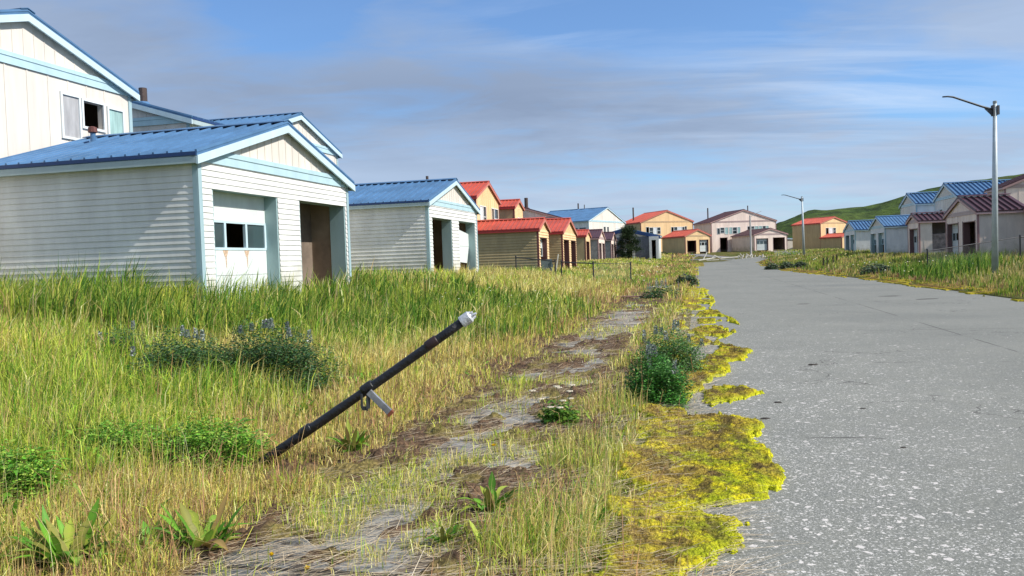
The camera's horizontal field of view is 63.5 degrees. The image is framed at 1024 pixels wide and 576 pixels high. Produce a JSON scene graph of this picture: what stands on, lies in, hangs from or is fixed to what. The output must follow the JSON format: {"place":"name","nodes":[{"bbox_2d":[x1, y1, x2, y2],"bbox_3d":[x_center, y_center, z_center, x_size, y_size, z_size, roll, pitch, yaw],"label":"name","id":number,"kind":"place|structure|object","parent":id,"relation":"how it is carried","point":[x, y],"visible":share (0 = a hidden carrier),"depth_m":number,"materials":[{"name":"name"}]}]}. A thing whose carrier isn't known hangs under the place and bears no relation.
{"place":"outdoors","nodes":[
{"label":"outdoors","id":0,"kind":"place"},
{"bbox_2d":[0,252,615,351],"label":"tall grass","id":1,"kind":"structure","parent":0,"point":[195,305],"depth_m":14.80,"materials":[{"name":"green plant"}]},
{"bbox_2d":[193,285,670,575],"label":"sidewalk","id":2,"kind":"structure","parent":0,"point":[376,568],"depth_m":4.83,"materials":[{"name":"grey concrete"}]},
{"bbox_2d":[407,510,463,546],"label":"dock plant","id":3,"kind":"object","parent":2,"relation":"on","point":[450,535],"visible":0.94,"depth_m":4.47,"materials":[{"name":"green plant"}]},
{"bbox_2d":[529,384,584,426],"bbox_3d":[0.434,1.101,7.639,0.544,0.362,0.502,-1,2,36],"label":"yarrow","id":4,"kind":"object","parent":2,"relation":"on","point":[567,415],"visible":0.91,"depth_m":7.61,"materials":[{"name":"green plant"}]},
{"bbox_2d":[0,251,1023,575],"bbox_3d":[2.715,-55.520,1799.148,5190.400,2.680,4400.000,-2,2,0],"label":"ground","id":5,"kind":"structure","parent":0,"point":[624,491],"depth_m":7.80,"materials":[{"name":"green plant"}]},
{"bbox_2d":[0,535,30,562],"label":"dock plant","id":6,"kind":"object","parent":5,"relation":"on","point":[12,555],"visible":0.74,"depth_m":4.17,"materials":[{"name":"green plant"}]},
{"bbox_2d":[0,439,73,507],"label":"parsnip plant","id":7,"kind":"object","parent":5,"relation":"on","point":[27,478],"visible":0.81,"depth_m":5.26,"materials":[{"name":"green plant"}]},
{"bbox_2d":[8,498,123,571],"bbox_3d":[-2.295,1.301,4.259,0.560,0.305,0.491,-3,2,-22],"label":"dock plant","id":8,"kind":"object","parent":5,"relation":"on","point":[56,543],"visible":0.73,"depth_m":4.34,"materials":[{"name":"green plant"}]},
{"bbox_2d":[0,8,139,157],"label":"house","id":9,"kind":"structure","parent":5,"relation":"on","point":[56,87],"depth_m":19.13,"materials":[{"name":"white siding"},{"name":"blue metal"},{"name":"blue paint"}]},
{"bbox_2d":[59,91,82,139],"bbox_3d":[-10.558,-4.098,19.779,0.075,1.100,0.640,-2,2,13],"label":"window frame","id":10,"kind":"structure","parent":9,"relation":"in","point":[70,104],"depth_m":19.77,"materials":[{"name":"white paint"}]},
{"bbox_2d":[81,97,106,132],"bbox_3d":[-10.389,-4.276,20.503,0.075,0.740,0.800,-2,2,13],"label":"window frame","id":11,"kind":"structure","parent":9,"relation":"in","point":[103,111],"depth_m":20.60,"materials":[{"name":"white paint"}]},
{"bbox_2d":[106,106,124,133],"bbox_3d":[-10.199,-4.116,21.277,0.075,1.020,0.620,-2,2,13],"label":"window frame","id":12,"kind":"structure","parent":9,"relation":"in","point":[115,116],"depth_m":21.26,"materials":[{"name":"white paint"}]},
{"bbox_2d":[94,320,153,358],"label":"lupine bush","id":13,"kind":"object","parent":5,"relation":"on","point":[125,336],"visible":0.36,"depth_m":10.61,"materials":[{"name":"green plant"}]},
{"bbox_2d":[67,411,181,463],"bbox_3d":[-2.992,1.142,6.382,0.778,0.371,0.769,-3,2,-41],"label":"parsnip plant","id":14,"kind":"object","parent":5,"relation":"on","point":[127,434],"visible":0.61,"depth_m":6.33,"materials":[{"name":"green plant"}]},
{"bbox_2d":[0,119,354,298],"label":"garage","id":15,"kind":"structure","parent":5,"relation":"on","point":[217,201],"depth_m":16.75,"materials":[{"name":"white siding"},{"name":"blue metal"},{"name":"blue paint"}]},
{"bbox_2d":[213,191,267,298],"bbox_3d":[-5.868,-0.870,17.543,0.064,2.250,2.410,-2,2,14],"label":"garage door","id":16,"kind":"structure","parent":15,"relation":"in","point":[250,212],"depth_m":17.74,"materials":[{"name":"white paint"}]},
{"bbox_2d":[299,203,312,288],"bbox_3d":[-5.628,-1.154,21.445,0.030,2.600,1.830,-2,2,14],"label":"drywall sheet","id":17,"kind":"object","parent":15,"relation":"attached to","point":[306,234],"visible":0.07,"depth_m":22.01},
{"bbox_2d":[132,87,224,131],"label":"house","id":18,"kind":"structure","parent":5,"relation":"on","point":[147,115],"depth_m":26.55,"materials":[{"name":"white siding"},{"name":"blue metal"}]},
{"bbox_2d":[126,325,251,384],"bbox_3d":[-3.733,0.771,9.354,1.289,0.781,1.155,-1,2,25],"label":"lupine bush","id":19,"kind":"object","parent":5,"relation":"on","point":[187,353],"visible":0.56,"depth_m":9.28,"materials":[{"name":"green plant"}]},
{"bbox_2d":[152,492,250,555],"bbox_3d":[-1.658,1.310,4.538,0.618,0.292,0.518,-1,2,37],"label":"dock plant","id":20,"kind":"object","parent":5,"relation":"on","point":[193,527],"visible":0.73,"depth_m":4.59,"materials":[{"name":"green plant"}]},
{"bbox_2d":[137,408,277,473],"bbox_3d":[-2.309,1.149,6.335,1.008,0.469,0.803,-2,2,0],"label":"parsnip plant","id":21,"kind":"object","parent":5,"relation":"on","point":[240,443],"visible":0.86,"depth_m":6.25,"materials":[{"name":"green plant"}]},
{"bbox_2d":[207,112,342,165],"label":"house","id":22,"kind":"structure","parent":5,"relation":"on","point":[314,135],"depth_m":32.66,"materials":[{"name":"blue metal"}]},
{"bbox_2d":[207,310,345,392],"bbox_3d":[-2.744,0.716,9.391,1.512,1.015,1.114,-2,2,12],"label":"lupine bush","id":23,"kind":"object","parent":5,"relation":"on","point":[268,356],"visible":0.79,"depth_m":9.35,"materials":[{"name":"green plant"}]},
{"bbox_2d":[276,471,324,493],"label":"dock plant","id":24,"kind":"object","parent":5,"relation":"on","point":[295,482],"visible":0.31,"depth_m":5.64,"materials":[{"name":"green plant"}]},
{"bbox_2d":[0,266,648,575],"bbox_3d":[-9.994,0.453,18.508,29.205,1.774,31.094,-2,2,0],"label":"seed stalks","id":25,"kind":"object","parent":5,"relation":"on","point":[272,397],"visible":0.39,"depth_m":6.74,"materials":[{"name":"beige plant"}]},
{"bbox_2d":[0,327,650,565],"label":"weeds","id":26,"kind":"object","parent":5,"relation":"on","point":[298,413],"visible":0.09,"depth_m":5.05,"materials":[{"name":"green plant"}]},
{"bbox_2d":[326,418,378,452],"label":"dock plant","id":27,"kind":"object","parent":5,"relation":"on","point":[356,438],"visible":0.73,"depth_m":6.68,"materials":[{"name":"green plant"}]},
{"bbox_2d":[245,311,476,468],"bbox_3d":[-1.300,0.903,6.224,2.120,1.393,0.119,-2,2,2],"label":"leaning pole","id":28,"kind":"object","parent":5,"relation":"on","point":[369,387],"visible":0.92,"depth_m":6.20,"materials":[{"name":"black metal"}]},
{"bbox_2d":[57,287,675,575],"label":"dirt litter","id":29,"kind":"object","parent":5,"relation":"on","point":[356,467],"visible":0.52,"depth_m":6.51,"materials":[{"name":"brown soil"}]},
{"bbox_2d":[458,472,530,511],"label":"dock plant","id":30,"kind":"object","parent":29,"relation":"on","point":[486,491],"visible":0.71,"depth_m":5.02,"materials":[{"name":"green plant"}]},
{"bbox_2d":[348,176,480,274],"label":"garage","id":31,"kind":"structure","parent":5,"relation":"on","point":[416,224],"depth_m":32.64,"materials":[{"name":"white"}]},
{"bbox_2d":[459,230,468,262],"bbox_3d":[-2.308,-1.911,37.056,0.050,1.600,2.400,-2,2,14],"label":"garage door","id":32,"kind":"structure","parent":31,"relation":"in","point":[463,237],"depth_m":37.44,"materials":[{"name":"white paint"}]},
{"bbox_2d":[459,181,500,219],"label":"house","id":33,"kind":"structure","parent":5,"relation":"on","point":[484,197],"depth_m":59.37,"materials":[{"name":"yellow wood"}]},
{"bbox_2d":[479,205,483,219],"bbox_3d":[-2.149,-5.126,57.950,0.075,1.320,0.820,-2,2,13],"label":"window frame","id":34,"kind":"structure","parent":33,"relation":"in","point":[480,206],"depth_m":58.00,"materials":[{"name":"white paint"}]},
{"bbox_2d":[483,206,486,219],"bbox_3d":[-1.949,-5.060,58.831,0.085,1.520,0.820,-2,2,13],"label":"window frame","id":35,"kind":"structure","parent":33,"relation":"in","point":[484,207],"depth_m":58.96,"materials":[{"name":"white paint"}]},
{"bbox_2d":[494,208,498,218],"bbox_3d":[-1.188,-5.189,62.142,0.085,1.520,1.220,-2,2,13],"label":"window frame","id":36,"kind":"structure","parent":33,"relation":"in","point":[495,210],"depth_m":62.15,"materials":[{"name":"white paint"}]},
{"bbox_2d":[159,308,801,575],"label":"fallen straw","id":37,"kind":"object","parent":5,"relation":"on","point":[306,546],"visible":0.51,"depth_m":4.91,"materials":[{"name":"beige plant"}]},
{"bbox_2d":[499,199,524,218],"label":"house","id":38,"kind":"structure","parent":5,"relation":"on","point":[511,208],"depth_m":71.18,"materials":[{"name":"yellow"}]},
{"bbox_2d":[477,217,550,268],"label":"garage","id":39,"kind":"structure","parent":5,"relation":"on","point":[502,242],"depth_m":54.20,"materials":[{"name":"beige"}]},
{"bbox_2d":[540,239,542,255],"bbox_3d":[1.791,-2.713,55.373,0.064,1.190,2.310,-2,2,13],"label":"garage door","id":40,"kind":"structure","parent":39,"relation":"in","point":[540,239],"depth_m":56.26,"materials":[{"name":"white paint"}]},
{"bbox_2d":[523,198,562,217],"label":"house","id":41,"kind":"structure","parent":5,"relation":"on","point":[528,212],"depth_m":97.45,"materials":[{"name":"red"}]},
{"bbox_2d":[540,259,553,270],"bbox_3d":[2.204,-1.364,51.880,0.720,0.850,0.040,-9,2,-5],"label":"metal sheet","id":42,"kind":"object","parent":5,"relation":"on","point":[548,264],"visible":0.64,"depth_m":51.86,"materials":[{"name":"grey metal"}]},
{"bbox_2d":[528,521,568,542],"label":"dock plant","id":43,"kind":"object","parent":5,"relation":"on","point":[547,529],"visible":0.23,"depth_m":4.42,"materials":[{"name":"green plant"}]},
{"bbox_2d":[545,217,577,268],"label":"garage","id":44,"kind":"structure","parent":5,"relation":"on","point":[563,234],"depth_m":63.11,"materials":[{"name":"yellow"}]},
{"bbox_2d":[515,255,631,280],"bbox_3d":[3.690,-0.949,46.097,6.959,2.024,7.104,-2,2,0],"label":"chain link fence","id":45,"kind":"object","parent":5,"relation":"on","point":[592,263],"visible":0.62,"depth_m":46.17,"materials":[{"name":"metal"}]},
{"bbox_2d":[576,229,591,261],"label":"garage","id":46,"kind":"structure","parent":5,"relation":"on","point":[583,245],"depth_m":90.50,"materials":[{"name":"yellow"}]},
{"bbox_2d":[548,203,625,231],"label":"house","id":47,"kind":"structure","parent":5,"relation":"on","point":[606,219],"depth_m":140.27,"materials":[{"name":"blue"}]},
{"bbox_2d":[589,229,605,259],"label":"garage","id":48,"kind":"structure","parent":5,"relation":"on","point":[597,240],"depth_m":102.37,"materials":[{"name":"beige"}]},
{"bbox_2d":[604,231,616,257],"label":"garage","id":49,"kind":"structure","parent":5,"relation":"on","point":[610,245],"depth_m":115.42,"materials":[{"name":"beige"}]},
{"bbox_2d":[614,223,643,258],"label":"conifer tree","id":50,"kind":"object","parent":5,"relation":"on","point":[628,233],"visible":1,"depth_m":118.35,"materials":[{"name":"green plant"}]},
{"bbox_2d":[614,229,661,258],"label":"garage","id":51,"kind":"structure","parent":5,"relation":"on","point":[650,244],"depth_m":123.32,"materials":[{"name":"blue"}]},
{"bbox_2d":[622,340,695,409],"bbox_3d":[1.527,0.921,8.775,0.766,0.740,0.775,-1,2,24],"label":"shrub","id":52,"kind":"object","parent":5,"relation":"on","point":[666,380],"visible":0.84,"depth_m":8.68,"materials":[{"name":"green plant"}]},
{"bbox_2d":[625,208,693,251],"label":"house","id":53,"kind":"structure","parent":5,"relation":"on","point":[662,223],"depth_m":158.14,"materials":[{"name":"beige"}]},
{"bbox_2d":[639,278,682,298],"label":"lupine bush","id":54,"kind":"object","parent":5,"relation":"on","point":[656,293],"visible":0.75,"depth_m":29.94,"materials":[{"name":"green plant"}]},
{"bbox_2d":[638,316,707,372],"bbox_3d":[2.152,0.799,11.327,0.966,0.833,0.995,-1,2,25],"label":"lupine bush","id":55,"kind":"object","parent":5,"relation":"on","point":[684,359],"visible":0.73,"depth_m":11.25,"materials":[{"name":"green plant"}]},
{"bbox_2d":[661,229,711,253],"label":"garage","id":56,"kind":"structure","parent":5,"relation":"on","point":[697,241],"depth_m":148.92,"materials":[{"name":"beige"}]},
{"bbox_2d":[700,240,706,251],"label":"garage door","id":57,"kind":"structure","parent":56,"relation":"in","point":[702,247],"depth_m":148.81,"materials":[{"name":"white paint"}]},
{"bbox_2d":[675,273,699,285],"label":"shrub","id":58,"kind":"object","parent":5,"relation":"on","point":[690,279],"visible":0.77,"depth_m":43.81,"materials":[{"name":"green plant"}]},
{"bbox_2d":[442,253,999,313],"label":"meadow flowers","id":59,"kind":"object","parent":5,"relation":"on","point":[669,266],"visible":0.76,"depth_m":50.80,"materials":[{"name":"plant"}]},
{"bbox_2d":[693,206,776,251],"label":"house","id":60,"kind":"structure","parent":5,"relation":"on","point":[722,228],"depth_m":159.96,"materials":[{"name":"beige"}]},
{"bbox_2d":[749,211,760,253],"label":"street lamp","id":61,"kind":"object","parent":5,"relation":"on","point":[750,216],"visible":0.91,"depth_m":137.23,"materials":[{"name":"grey metal"}]},
{"bbox_2d":[730,228,787,251],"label":"garage","id":62,"kind":"structure","parent":5,"relation":"on","point":[767,239],"depth_m":151.43,"materials":[{"name":"beige"}]},
{"bbox_2d":[757,239,766,249],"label":"garage door","id":63,"kind":"structure","parent":62,"relation":"in","point":[761,243],"depth_m":150.89,"materials":[{"name":"white paint"}]},
{"bbox_2d":[764,262,778,269],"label":"shrub","id":64,"kind":"object","parent":5,"relation":"on","point":[770,266],"visible":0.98,"depth_m":74.98,"materials":[{"name":"green plant"}]},
{"bbox_2d":[779,261,793,268],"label":"shrub","id":65,"kind":"object","parent":5,"relation":"on","point":[785,264],"visible":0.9,"depth_m":73.19,"materials":[{"name":"green plant"}]},
{"bbox_2d":[787,238,792,249],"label":"shed","id":66,"kind":"structure","parent":5,"relation":"on","point":[789,243],"depth_m":170.62,"materials":[{"name":"white"}]},
{"bbox_2d":[786,195,804,254],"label":"street lamp","id":67,"kind":"object","parent":5,"relation":"on","point":[803,236],"visible":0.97,"depth_m":104.74,"materials":[{"name":"metal"}]},
{"bbox_2d":[794,260,806,267],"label":"shrub","id":68,"kind":"object","parent":5,"relation":"on","point":[800,264],"visible":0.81,"depth_m":72.01,"materials":[{"name":"green plant"}]},
{"bbox_2d":[791,216,846,249],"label":"house","id":69,"kind":"structure","parent":5,"relation":"on","point":[816,229],"depth_m":161.42,"materials":[{"name":"beige"}]},
{"bbox_2d":[819,233,843,248],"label":"garage","id":70,"kind":"structure","parent":5,"relation":"on","point":[832,240],"depth_m":156.59,"materials":[{"name":"beige"}]},
{"bbox_2d":[843,219,873,250],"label":"garage","id":71,"kind":"structure","parent":5,"relation":"on","point":[856,234],"depth_m":107.89,"materials":[{"name":"white"}]},
{"bbox_2d":[859,261,894,273],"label":"shrub","id":72,"kind":"object","parent":5,"relation":"on","point":[867,267],"visible":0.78,"depth_m":50.28,"materials":[{"name":"green plant"}]},
{"bbox_2d":[752,247,1023,297],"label":"verge grass","id":73,"kind":"structure","parent":5,"relation":"on","point":[977,265],"depth_m":43.23,"materials":[{"name":"green plant"}]},
{"bbox_2d":[868,215,908,253],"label":"garage","id":74,"kind":"structure","parent":5,"relation":"on","point":[888,233],"depth_m":83.21,"materials":[{"name":"white"}]},
{"bbox_2d":[899,191,937,214],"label":"house","id":75,"kind":"structure","parent":5,"relation":"on","point":[916,202],"depth_m":89.90,"materials":[{"name":"blue metal"}]},
{"bbox_2d":[905,211,945,255],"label":"garage","id":76,"kind":"structure","parent":5,"relation":"on","point":[922,228],"depth_m":68.77,"materials":[{"name":"beige"}]},
{"bbox_2d":[914,229,917,253],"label":"garage door","id":77,"kind":"structure","parent":76,"relation":"in","point":[915,230],"depth_m":70.45,"materials":[{"name":"white paint"}]},
{"bbox_2d":[932,233,945,250],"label":"insulation board","id":78,"kind":"object","parent":76,"relation":"attached to","point":[938,241],"visible":0.57,"depth_m":67.87,"materials":[{"name":"grey"}]},
{"bbox_2d":[942,96,999,273],"bbox_3d":[20.304,-4.470,36.501,2.451,8.056,0.280,-2,2,0],"label":"street lamp","id":79,"kind":"object","parent":5,"relation":"on","point":[994,110],"visible":0.91,"depth_m":36.41,"materials":[{"name":"metal"}]},
{"bbox_2d":[933,179,1009,212],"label":"house","id":80,"kind":"structure","parent":5,"relation":"on","point":[946,195],"depth_m":77.60,"materials":[{"name":"blue metal"}]},
{"bbox_2d":[926,235,1023,266],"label":"chain link fence","id":81,"kind":"object","parent":5,"relation":"on","point":[1019,245],"visible":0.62,"depth_m":43.68,"materials":[{"name":"metal"}]},
{"bbox_2d":[943,193,1023,255],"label":"garage","id":82,"kind":"structure","parent":5,"relation":"on","point":[968,220],"depth_m":53.36,"materials":[{"name":"beige"}]},
{"bbox_2d":[952,224,957,253],"bbox_3d":[31.204,-3.349,57.836,0.064,2.250,2.410,-2,2,12],"label":"garage door","id":83,"kind":"structure","parent":82,"relation":"in","point":[954,231],"depth_m":58.39,"materials":[{"name":"white paint"}]},
{"bbox_2d":[984,174,1023,203],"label":"house","id":84,"kind":"structure","parent":5,"relation":"on","point":[1014,187],"depth_m":64.89,"materials":[{"name":"beige"}]},
{"bbox_2d":[0,0,1023,228],"label":"sky","id":85,"kind":"structure","parent":0,"point":[685,108],"materials":[{"name":"blue"}]},
{"bbox_2d":[689,254,736,257],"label":"driveway","id":86,"kind":"structure","parent":0,"point":[707,255],"depth_m":141.08,"materials":[{"name":"grey concrete"}]},
{"bbox_2d":[681,254,1023,575],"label":"road","id":87,"kind":"structure","parent":0,"point":[935,387],"depth_m":7.76,"materials":[{"name":"grey asphalt"}]},
{"bbox_2d":[576,287,785,575],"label":"moss","id":88,"kind":"object","parent":87,"relation":"on","point":[738,496],"visible":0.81,"depth_m":5.76,"materials":[{"name":"yellow plant"}]},
{"bbox_2d":[671,262,703,287],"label":"moss","id":89,"kind":"object","parent":87,"relation":"on","point":[699,264],"visible":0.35,"depth_m":85.16,"materials":[{"name":"yellow plant"}]},
{"bbox_2d":[756,261,1023,301],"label":"moss","id":90,"kind":"object","parent":87,"relation":"on","point":[928,285],"visible":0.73,"depth_m":36.08,"materials":[{"name":"plant"}]},
{"bbox_2d":[776,174,1021,237],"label":"hill","id":91,"kind":"structure","parent":0,"point":[871,212],"depth_m":355.32,"materials":[{"name":"green plant"}]}
]}

